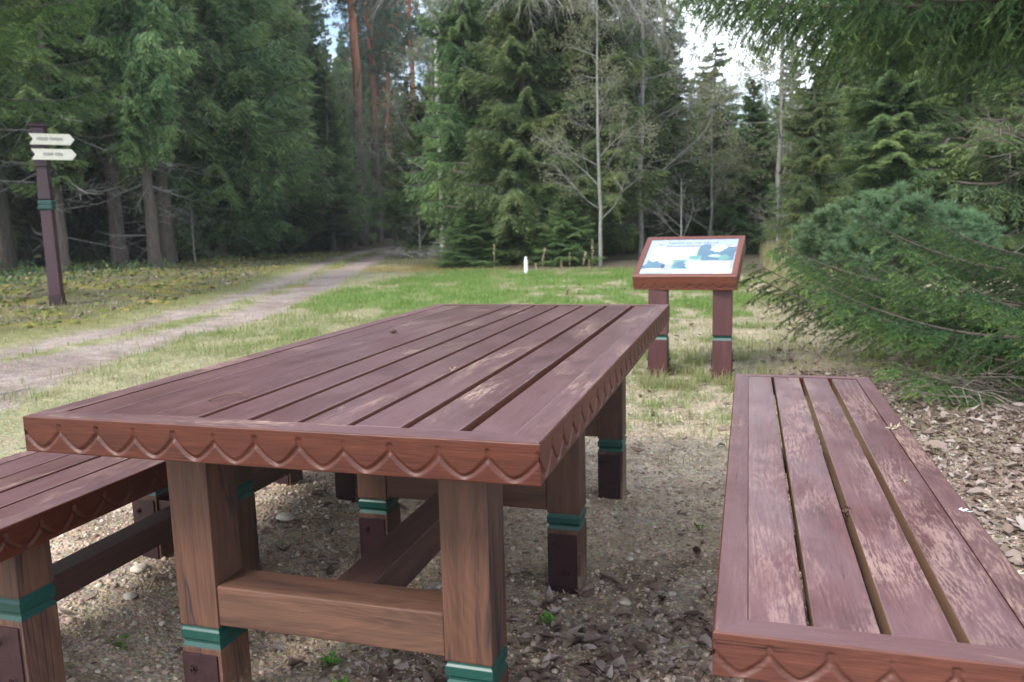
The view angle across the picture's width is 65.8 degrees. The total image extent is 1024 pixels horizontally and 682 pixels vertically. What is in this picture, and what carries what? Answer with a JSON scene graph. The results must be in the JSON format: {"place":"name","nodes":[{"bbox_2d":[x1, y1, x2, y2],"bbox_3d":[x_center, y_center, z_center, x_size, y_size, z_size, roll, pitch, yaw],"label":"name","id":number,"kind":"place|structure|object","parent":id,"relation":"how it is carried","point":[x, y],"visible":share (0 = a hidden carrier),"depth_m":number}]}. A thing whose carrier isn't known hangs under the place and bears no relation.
{"place":"outdoors","nodes":[
{"label":"outdoors","id":0,"kind":"place"},
{"bbox_2d":[0,245,405,412],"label":"dirt track","id":1,"kind":"structure","parent":0,"point":[37,370],"depth_m":7.44},
{"bbox_2d":[0,238,1023,681],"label":"ground","id":2,"kind":"structure","parent":0,"point":[12,438],"depth_m":3.14},
{"bbox_2d":[3,84,68,256],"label":"spruce tree","id":3,"kind":"object","parent":2,"relation":"on","point":[15,206],"visible":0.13,"depth_m":19.89},
{"bbox_2d":[0,0,76,270],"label":"spruce tree","id":4,"kind":"object","parent":2,"relation":"on","point":[9,143],"visible":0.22,"depth_m":17.15},
{"bbox_2d":[3,26,89,265],"bbox_3d":[-12.613,-8.340,19.737,4.091,13.372,3.503,4,10,34],"label":"spruce tree","id":5,"kind":"object","parent":2,"relation":"on","point":[27,255],"visible":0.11,"depth_m":20.47},
{"bbox_2d":[27,122,75,305],"bbox_3d":[-5.585,-1.513,9.805,0.493,2.339,0.257,-3,8,-11],"label":"signpost","id":6,"kind":"object","parent":2,"relation":"on","point":[42,140],"visible":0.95,"depth_m":9.72},
{"bbox_2d":[0,0,124,125],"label":"spruce tree","id":7,"kind":"object","parent":2,"relation":"on","point":[14,8],"visible":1,"depth_m":10.04},
{"bbox_2d":[0,0,147,271],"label":"spruce tree","id":8,"kind":"object","parent":2,"relation":"on","point":[58,178],"visible":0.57,"depth_m":15.21},
{"bbox_2d":[17,36,145,260],"bbox_3d":[-13.352,-11.578,22.792,5.855,18.870,5.974,-1,8,2],"label":"spruce tree","id":9,"kind":"object","parent":2,"relation":"on","point":[74,214],"visible":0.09,"depth_m":22.99},
{"bbox_2d":[29,155,145,258],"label":"spruce tree","id":10,"kind":"object","parent":2,"relation":"on","point":[133,247],"visible":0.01,"depth_m":24.38},
{"bbox_2d":[32,124,144,261],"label":"spruce tree","id":11,"kind":"object","parent":2,"relation":"on","point":[99,237],"visible":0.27,"depth_m":22.76},
{"bbox_2d":[11,0,191,265],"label":"spruce tree","id":12,"kind":"object","parent":2,"relation":"on","point":[116,222],"visible":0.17,"depth_m":18.28},
{"bbox_2d":[108,634,130,650],"bbox_3d":[-0.992,0.759,2.005,0.067,0.033,0.067,1,9,16],"label":"weed","id":13,"kind":"object","parent":2,"relation":"on","point":[121,642],"visible":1,"depth_m":2.00},
{"bbox_2d":[101,172,146,258],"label":"spruce tree","id":14,"kind":"object","parent":2,"relation":"on","point":[143,245],"depth_m":24.52},
{"bbox_2d":[123,592,137,599],"bbox_3d":[-1.067,0.713,2.213,0.037,0.020,0.037,-4,9,-18],"label":"stone","id":15,"kind":"object","parent":2,"relation":"on","point":[129,595],"visible":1,"depth_m":2.21},
{"bbox_2d":[59,0,208,267],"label":"spruce tree","id":16,"kind":"object","parent":2,"relation":"on","point":[150,57],"visible":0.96,"depth_m":16.06},
{"bbox_2d":[130,562,147,572],"bbox_3d":[-1.115,0.679,2.368,0.047,0.024,0.057,-2,8,-1],"label":"stone","id":17,"kind":"object","parent":2,"relation":"on","point":[136,568],"visible":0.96,"depth_m":2.35},
{"bbox_2d":[78,0,241,263],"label":"spruce tree","id":18,"kind":"object","parent":2,"relation":"on","point":[168,246],"visible":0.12,"depth_m":19.37},
{"bbox_2d":[0,244,329,305],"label":"bilberry undergrowth","id":19,"kind":"object","parent":2,"relation":"on","point":[19,264],"visible":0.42,"depth_m":15.04},
{"bbox_2d":[0,251,343,332],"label":"moss","id":20,"kind":"object","parent":2,"relation":"on","point":[33,322],"visible":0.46,"depth_m":12.60},
{"bbox_2d":[0,450,359,681],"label":"bench","id":21,"kind":"object","parent":2,"relation":"on","point":[46,498],"visible":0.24,"depth_m":1.84},
{"bbox_2d":[125,78,243,256],"bbox_3d":[-11.086,-11.471,24.827,5.614,18.575,5.646,0,8,8],"label":"spruce tree","id":22,"kind":"object","parent":2,"relation":"on","point":[181,252],"visible":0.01,"depth_m":25.29},
{"bbox_2d":[166,199,222,263],"bbox_3d":[-7.638,-2.593,19.030,1.628,1.798,1.526,-2,8,-4],"label":"bare shrub","id":23,"kind":"object","parent":2,"relation":"on","point":[192,232],"visible":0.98,"depth_m":19.05},
{"bbox_2d":[97,0,322,258],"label":"spruce tree","id":24,"kind":"object","parent":2,"relation":"on","point":[254,181],"visible":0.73,"depth_m":20.96},
{"bbox_2d":[207,0,347,253],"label":"spruce tree","id":25,"kind":"object","parent":2,"relation":"on","point":[297,221],"visible":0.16,"depth_m":26.54},
{"bbox_2d":[275,512,295,521],"bbox_3d":[-0.809,0.630,2.830,0.069,0.026,0.053,2,9,21],"label":"stone","id":26,"kind":"object","parent":2,"relation":"on","point":[284,517],"visible":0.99,"depth_m":2.81},
{"bbox_2d":[275,0,319,245],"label":"spruce tree","id":27,"kind":"object","parent":2,"relation":"on","point":[298,44],"visible":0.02,"depth_m":34.49},
{"bbox_2d":[293,0,330,52],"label":"pine tree","id":28,"kind":"object","parent":2,"relation":"on","point":[329,16],"visible":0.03,"depth_m":55.20},
{"bbox_2d":[292,0,354,247],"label":"spruce tree","id":29,"kind":"object","parent":2,"relation":"on","point":[308,9],"visible":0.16,"depth_m":35.61},
{"bbox_2d":[317,32,336,94],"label":"spruce tree","id":30,"kind":"object","parent":2,"relation":"on","point":[321,38],"visible":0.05,"depth_m":68.54},
{"bbox_2d":[318,8,339,95],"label":"spruce tree","id":31,"kind":"object","parent":2,"relation":"on","point":[328,42],"visible":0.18,"depth_m":54.80},
{"bbox_2d":[319,648,342,667],"bbox_3d":[-0.472,0.813,2.028,0.070,0.039,0.061,1,9,16],"label":"weed","id":32,"kind":"object","parent":2,"relation":"on","point":[327,657],"visible":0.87,"depth_m":2.03},
{"bbox_2d":[291,27,373,250],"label":"spruce tree","id":33,"kind":"object","parent":2,"relation":"on","point":[318,56],"visible":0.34,"depth_m":30.38},
{"bbox_2d":[304,67,360,250],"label":"spruce tree","id":34,"kind":"object","parent":2,"relation":"on","point":[341,211],"visible":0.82,"depth_m":28.64},
{"bbox_2d":[332,676,348,681],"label":"weed","id":35,"kind":"object","parent":2,"relation":"on","point":[344,679],"visible":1,"depth_m":1.92},
{"bbox_2d":[23,304,669,681],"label":"picnic table","id":36,"kind":"object","parent":2,"relation":"on","point":[517,405],"visible":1,"depth_m":1.70},
{"bbox_2d":[208,392,246,400],"bbox_3d":[-0.588,0.115,1.645,0.071,0.011,0.048,1,9,16],"label":"twig","id":37,"kind":"object","parent":36,"relation":"on","point":[225,395],"visible":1,"depth_m":1.65},
{"bbox_2d":[331,30,364,109],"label":"spruce tree","id":38,"kind":"object","parent":2,"relation":"on","point":[340,65],"visible":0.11,"depth_m":71.81},
{"bbox_2d":[312,0,386,245],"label":"pine tree","id":39,"kind":"object","parent":2,"relation":"on","point":[356,68],"visible":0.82,"depth_m":36.91},
{"bbox_2d":[338,101,371,247],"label":"spruce tree","id":40,"kind":"object","parent":2,"relation":"on","point":[352,245],"visible":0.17,"depth_m":32.58},
{"bbox_2d":[329,69,383,246],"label":"spruce tree","id":41,"kind":"object","parent":2,"relation":"on","point":[350,102],"visible":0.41,"depth_m":34.92},
{"bbox_2d":[334,72,381,243],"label":"young spruce","id":42,"kind":"object","parent":2,"relation":"on","point":[374,209],"visible":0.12,"depth_m":40.11},
{"bbox_2d":[337,11,397,230],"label":"pine tree","id":43,"kind":"object","parent":2,"relation":"on","point":[342,55],"visible":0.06,"depth_m":58.92},
{"bbox_2d":[331,0,406,242],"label":"pine tree","id":44,"kind":"object","parent":2,"relation":"on","point":[369,56],"visible":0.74,"depth_m":43.50},
{"bbox_2d":[343,24,397,237],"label":"spruce tree","id":45,"kind":"object","parent":2,"relation":"on","point":[348,80],"visible":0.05,"depth_m":64.19},
{"bbox_2d":[362,63,389,239],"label":"spruce tree","id":46,"kind":"object","parent":2,"relation":"on","point":[368,92],"visible":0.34,"depth_m":54.12},
{"bbox_2d":[335,3,417,238],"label":"pine tree","id":47,"kind":"object","parent":2,"relation":"on","point":[398,87],"visible":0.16,"depth_m":57.57},
{"bbox_2d":[360,0,408,239],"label":"pine tree","id":48,"kind":"object","parent":2,"relation":"on","point":[386,56],"visible":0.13,"depth_m":50.49},
{"bbox_2d":[376,105,404,246],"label":"spruce tree","id":49,"kind":"object","parent":2,"relation":"on","point":[385,176],"visible":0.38,"depth_m":33.58},
{"bbox_2d":[381,80,408,237],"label":"spruce tree","id":50,"kind":"object","parent":2,"relation":"on","point":[398,133],"visible":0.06,"depth_m":65.21},
{"bbox_2d":[368,72,427,248],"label":"spruce tree","id":51,"kind":"object","parent":2,"relation":"on","point":[396,170],"visible":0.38,"depth_m":23.53},
{"bbox_2d":[388,105,409,240],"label":"spruce tree","id":52,"kind":"object","parent":2,"relation":"on","point":[401,123],"visible":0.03,"depth_m":47.29},
{"bbox_2d":[397,87,409,235],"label":"spruce tree","id":53,"kind":"object","parent":2,"relation":"on","point":[402,129],"visible":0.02,"depth_m":59.28},
{"bbox_2d":[376,0,437,123],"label":"pine tree","id":54,"kind":"object","parent":2,"relation":"on","point":[409,20],"visible":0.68,"depth_m":42.37},
{"bbox_2d":[377,36,443,204],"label":"bare tree","id":55,"kind":"object","parent":2,"relation":"on","point":[421,59],"visible":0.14,"depth_m":24.79},
{"bbox_2d":[346,0,477,250],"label":"bare tree","id":56,"kind":"object","parent":2,"relation":"on","point":[416,97],"visible":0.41,"depth_m":22.51},
{"bbox_2d":[377,83,454,254],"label":"young spruce","id":57,"kind":"object","parent":2,"relation":"on","point":[426,240],"visible":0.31,"depth_m":22.91},
{"bbox_2d":[378,234,455,258],"bbox_3d":[-1.930,-2.453,20.809,3.642,1.184,2.342,1,9,16],"label":"brush pile","id":58,"kind":"object","parent":2,"relation":"on","point":[402,253],"visible":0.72,"depth_m":20.67},
{"bbox_2d":[397,204,441,256],"bbox_3d":[-2.365,-2.841,20.541,1.424,1.573,1.336,-6,9,-29],"label":"bare shrub","id":59,"kind":"object","parent":2,"relation":"on","point":[419,229],"visible":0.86,"depth_m":20.55},
{"bbox_2d":[393,9,464,243],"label":"spruce tree","id":60,"kind":"object","parent":2,"relation":"on","point":[427,81],"visible":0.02,"depth_m":23.29},
{"bbox_2d":[431,0,445,255],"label":"birch tree","id":61,"kind":"object","parent":2,"relation":"on","point":[437,97],"visible":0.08,"depth_m":20.92},
{"bbox_2d":[417,0,471,247],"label":"spruce tree","id":62,"kind":"object","parent":2,"relation":"on","point":[432,150],"visible":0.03,"depth_m":22.23},
{"bbox_2d":[396,0,505,247],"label":"spruce tree","id":63,"kind":"object","parent":2,"relation":"on","point":[452,155],"visible":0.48,"depth_m":17.34},
{"bbox_2d":[414,24,498,146],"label":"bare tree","id":64,"kind":"object","parent":2,"relation":"on","point":[458,73],"visible":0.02,"depth_m":19.63},
{"bbox_2d":[431,200,516,267],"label":"young spruce","id":65,"kind":"object","parent":2,"relation":"on","point":[464,254],"visible":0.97,"depth_m":15.14},
{"bbox_2d":[434,0,530,239],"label":"spruce tree","id":66,"kind":"object","parent":2,"relation":"on","point":[456,12],"visible":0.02,"depth_m":19.62},
{"bbox_2d":[0,227,1003,679],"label":"grass","id":67,"kind":"structure","parent":2,"relation":"on","point":[480,277],"depth_m":8.81},
{"bbox_2d":[0,256,1023,681],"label":"leaf litter","id":68,"kind":"object","parent":2,"relation":"on","point":[606,672],"visible":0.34,"depth_m":2.82},
{"bbox_2d":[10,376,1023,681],"bbox_3d":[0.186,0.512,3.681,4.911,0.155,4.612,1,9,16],"label":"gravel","id":69,"kind":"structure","parent":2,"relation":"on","point":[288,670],"depth_m":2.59},
{"bbox_2d":[436,0,600,264],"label":"spruce tree","id":70,"kind":"object","parent":2,"relation":"on","point":[515,218],"visible":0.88,"depth_m":15.31},
{"bbox_2d":[20,363,1023,681],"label":"forest debris","id":71,"kind":"object","parent":2,"relation":"on","point":[598,541],"visible":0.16,"depth_m":2.74},
{"bbox_2d":[524,257,527,272],"bbox_3d":[0.233,-1.240,13.160,0.065,0.318,0.065,1,9,16],"label":"marker post","id":72,"kind":"object","parent":2,"relation":"on","point":[525,264],"visible":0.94,"depth_m":13.13},
{"bbox_2d":[349,0,709,169],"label":"dead tree","id":73,"kind":"object","parent":2,"relation":"on","point":[633,15],"visible":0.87,"depth_m":15.05},
{"bbox_2d":[454,1,630,116],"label":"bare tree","id":74,"kind":"object","parent":2,"relation":"on","point":[499,72],"visible":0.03,"depth_m":16.91},
{"bbox_2d":[540,610,555,623],"bbox_3d":[0.100,0.768,2.204,0.054,0.038,0.056,1,9,16],"label":"weed","id":75,"kind":"object","parent":2,"relation":"on","point":[546,616],"visible":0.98,"depth_m":2.21},
{"bbox_2d":[473,1,625,242],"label":"spruce tree","id":76,"kind":"object","parent":2,"relation":"on","point":[568,124],"visible":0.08,"depth_m":16.06},
{"bbox_2d":[531,189,605,266],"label":"young spruce","id":77,"kind":"object","parent":2,"relation":"on","point":[573,231],"visible":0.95,"depth_m":14.77},
{"bbox_2d":[529,0,673,265],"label":"bare tree","id":78,"kind":"object","parent":2,"relation":"on","point":[597,109],"visible":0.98,"depth_m":14.21},
{"bbox_2d":[535,0,673,257],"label":"spruce tree","id":79,"kind":"object","parent":2,"relation":"on","point":[611,233],"visible":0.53,"depth_m":15.79},
{"bbox_2d":[618,598,630,605],"bbox_3d":[0.333,0.769,2.332,0.036,0.018,0.035,3,9,26],"label":"stone","id":80,"kind":"object","parent":2,"relation":"on","point":[624,601],"visible":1,"depth_m":2.32},
{"bbox_2d":[625,556,633,561],"bbox_3d":[0.390,0.722,2.623,0.030,0.016,0.030,-3,8,-12],"label":"stone","id":81,"kind":"object","parent":2,"relation":"on","point":[629,558],"visible":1,"depth_m":2.62},
{"bbox_2d":[597,0,690,255],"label":"spruce tree","id":82,"kind":"object","parent":2,"relation":"on","point":[660,86],"visible":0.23,"depth_m":19.00},
{"bbox_2d":[558,0,754,258],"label":"bare tree","id":83,"kind":"object","parent":2,"relation":"on","point":[640,214],"visible":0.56,"depth_m":16.55},
{"bbox_2d":[620,6,695,94],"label":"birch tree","id":84,"kind":"object","parent":2,"relation":"on","point":[667,49],"visible":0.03,"depth_m":24.18},
{"bbox_2d":[620,6,704,233],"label":"spruce tree","id":85,"kind":"object","parent":2,"relation":"on","point":[674,102],"visible":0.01,"depth_m":22.36},
{"bbox_2d":[669,591,676,596],"bbox_3d":[0.481,0.758,2.370,0.022,0.011,0.028,4,10,32],"label":"stone","id":86,"kind":"object","parent":2,"relation":"on","point":[672,594],"visible":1,"depth_m":2.37},
{"bbox_2d":[643,34,709,239],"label":"spruce tree","id":87,"kind":"object","parent":2,"relation":"on","point":[658,68],"visible":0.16,"depth_m":21.14},
{"bbox_2d":[651,0,708,106],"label":"pine tree","id":88,"kind":"object","parent":2,"relation":"on","point":[675,29],"visible":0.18,"depth_m":44.06},
{"bbox_2d":[646,31,718,236],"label":"spruce tree","id":89,"kind":"object","parent":2,"relation":"on","point":[673,97],"visible":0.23,"depth_m":21.35},
{"bbox_2d":[637,173,733,236],"bbox_3d":[3.357,-2.378,15.498,1.831,2.022,1.717,-6,9,-28],"label":"bare shrub","id":90,"kind":"object","parent":2,"relation":"on","point":[681,200],"visible":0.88,"depth_m":15.46},
{"bbox_2d":[677,81,694,139],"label":"spruce tree","id":91,"kind":"object","parent":2,"relation":"on","point":[684,116],"depth_m":64.53},
{"bbox_2d":[632,235,745,378],"bbox_3d":[1.299,-0.199,5.782,0.769,1.110,0.638,1,9,16],"label":"information board","id":92,"kind":"object","parent":2,"relation":"on","point":[665,265],"visible":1,"depth_m":5.60},
{"bbox_2d":[683,77,697,139],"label":"spruce tree","id":93,"kind":"object","parent":2,"relation":"on","point":[691,103],"visible":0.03,"depth_m":67.41},
{"bbox_2d":[693,546,700,553],"bbox_3d":[0.616,0.697,2.639,0.028,0.028,0.040,-2,-1,-6],"label":"spruce cone","id":94,"kind":"object","parent":2,"relation":"on","point":[696,550],"visible":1,"depth_m":2.63},
{"bbox_2d":[694,522,706,530],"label":"weed","id":95,"kind":"object","parent":2,"relation":"on","point":[696,526],"visible":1,"depth_m":2.85},
{"bbox_2d":[690,97,720,235],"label":"spruce tree","id":96,"kind":"object","parent":2,"relation":"on","point":[707,147],"visible":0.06,"depth_m":30.92},
{"bbox_2d":[645,65,794,235],"bbox_3d":[4.656,-4.332,19.358,4.216,4.693,2.762,1,9,15],"label":"bare tree","id":97,"kind":"object","parent":2,"relation":"on","point":[730,156],"visible":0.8,"depth_m":18.96},
{"bbox_2d":[684,38,757,235],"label":"spruce tree","id":98,"kind":"object","parent":2,"relation":"on","point":[715,145],"visible":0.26,"depth_m":23.40},
{"bbox_2d":[698,78,792,253],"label":"young spruce","id":99,"kind":"object","parent":2,"relation":"on","point":[745,225],"visible":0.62,"depth_m":20.48},
{"bbox_2d":[704,46,808,193],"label":"bare tree","id":100,"kind":"object","parent":2,"relation":"on","point":[765,89],"visible":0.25,"depth_m":21.57},
{"bbox_2d":[747,181,785,246],"bbox_3d":[5.231,-2.317,15.518,1.526,1.798,1.628,6,11,41],"label":"bare shrub","id":101,"kind":"object","parent":2,"relation":"on","point":[777,236],"visible":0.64,"depth_m":15.45},
{"bbox_2d":[676,0,868,240],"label":"bare tree","id":102,"kind":"object","parent":2,"relation":"on","point":[783,94],"visible":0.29,"depth_m":18.07},
{"bbox_2d":[723,0,831,196],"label":"bare tree","id":103,"kind":"object","parent":2,"relation":"on","point":[790,147],"visible":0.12,"depth_m":20.67},
{"bbox_2d":[756,45,807,227],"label":"spruce tree","id":104,"kind":"object","parent":2,"relation":"on","point":[777,101],"visible":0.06,"depth_m":30.21},
{"bbox_2d":[762,36,854,259],"bbox_3d":[4.799,-2.858,12.455,1.839,3.845,1.452,5,10,37],"label":"spruce tree","id":105,"kind":"object","parent":2,"relation":"on","point":[810,185],"visible":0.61,"depth_m":12.35},
{"bbox_2d":[759,17,887,240],"bbox_3d":[7.405,-4.495,17.955,3.375,5.636,3.358,3,10,31],"label":"young spruce","id":106,"kind":"object","parent":2,"relation":"on","point":[848,84],"visible":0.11,"depth_m":17.88},
{"bbox_2d":[769,195,910,307],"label":"young pine","id":107,"kind":"object","parent":2,"relation":"on","point":[818,225],"visible":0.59,"depth_m":8.56},
{"bbox_2d":[660,0,1023,414],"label":"spruce tree","id":108,"kind":"object","parent":2,"relation":"on","point":[965,320],"visible":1,"depth_m":5.12},
{"bbox_2d":[808,188,913,295],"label":"young pine","id":109,"kind":"object","parent":2,"relation":"on","point":[817,256],"visible":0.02,"depth_m":8.73},
{"bbox_2d":[712,374,1023,681],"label":"bench","id":110,"kind":"object","parent":2,"relation":"on","point":[915,577],"visible":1,"depth_m":1.32},
{"bbox_2d":[841,506,850,516],"bbox_3d":[0.655,0.333,1.548,0.022,0.022,0.032,-2,-1,-6],"label":"spruce cone","id":111,"kind":"object","parent":110,"relation":"on","point":[845,511],"visible":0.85,"depth_m":1.54},
{"bbox_2d":[885,423,901,429],"bbox_3d":[1.014,0.229,2.105,0.042,0.023,0.041,1,9,16],"label":"plant scrap","id":112,"kind":"object","parent":110,"relation":"on","point":[893,427],"visible":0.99,"depth_m":2.11},
{"bbox_2d":[818,45,932,196],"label":"spruce tree","id":113,"kind":"object","parent":2,"relation":"on","point":[860,131],"visible":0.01,"depth_m":16.79},
{"bbox_2d":[763,15,1005,261],"bbox_3d":[6.713,-4.103,14.133,4.045,5.677,3.194,2,9,24],"label":"spruce tree","id":114,"kind":"object","parent":2,"relation":"on","point":[891,160],"visible":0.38,"depth_m":13.73},
{"bbox_2d":[819,178,974,315],"bbox_3d":[3.728,-0.832,7.650,1.350,1.472,1.618,4,10,32],"label":"young pine","id":115,"kind":"object","parent":2,"relation":"on","point":[899,209],"visible":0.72,"depth_m":7.47},
{"bbox_2d":[810,339,1023,416],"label":"dead twigs","id":116,"kind":"object","parent":2,"relation":"on","point":[934,374],"visible":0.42,"depth_m":4.86},
{"bbox_2d":[870,45,1023,249],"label":"spruce tree","id":117,"kind":"object","parent":2,"relation":"on","point":[970,113],"visible":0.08,"depth_m":15.26},
{"bbox_2d":[887,198,1020,295],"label":"young pine","id":118,"kind":"object","parent":2,"relation":"on","point":[971,219],"visible":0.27,"depth_m":7.71},
{"bbox_2d":[937,2,1023,263],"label":"spruce tree","id":119,"kind":"object","parent":2,"relation":"on","point":[1005,204],"visible":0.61,"depth_m":12.66},
{"bbox_2d":[948,76,1021,184],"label":"spruce tree","id":120,"kind":"object","parent":2,"relation":"on","point":[990,115],"visible":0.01,"depth_m":15.61},
{"bbox_2d":[295,0,850,139],"label":"sky","id":121,"kind":"structure","parent":0,"point":[332,31]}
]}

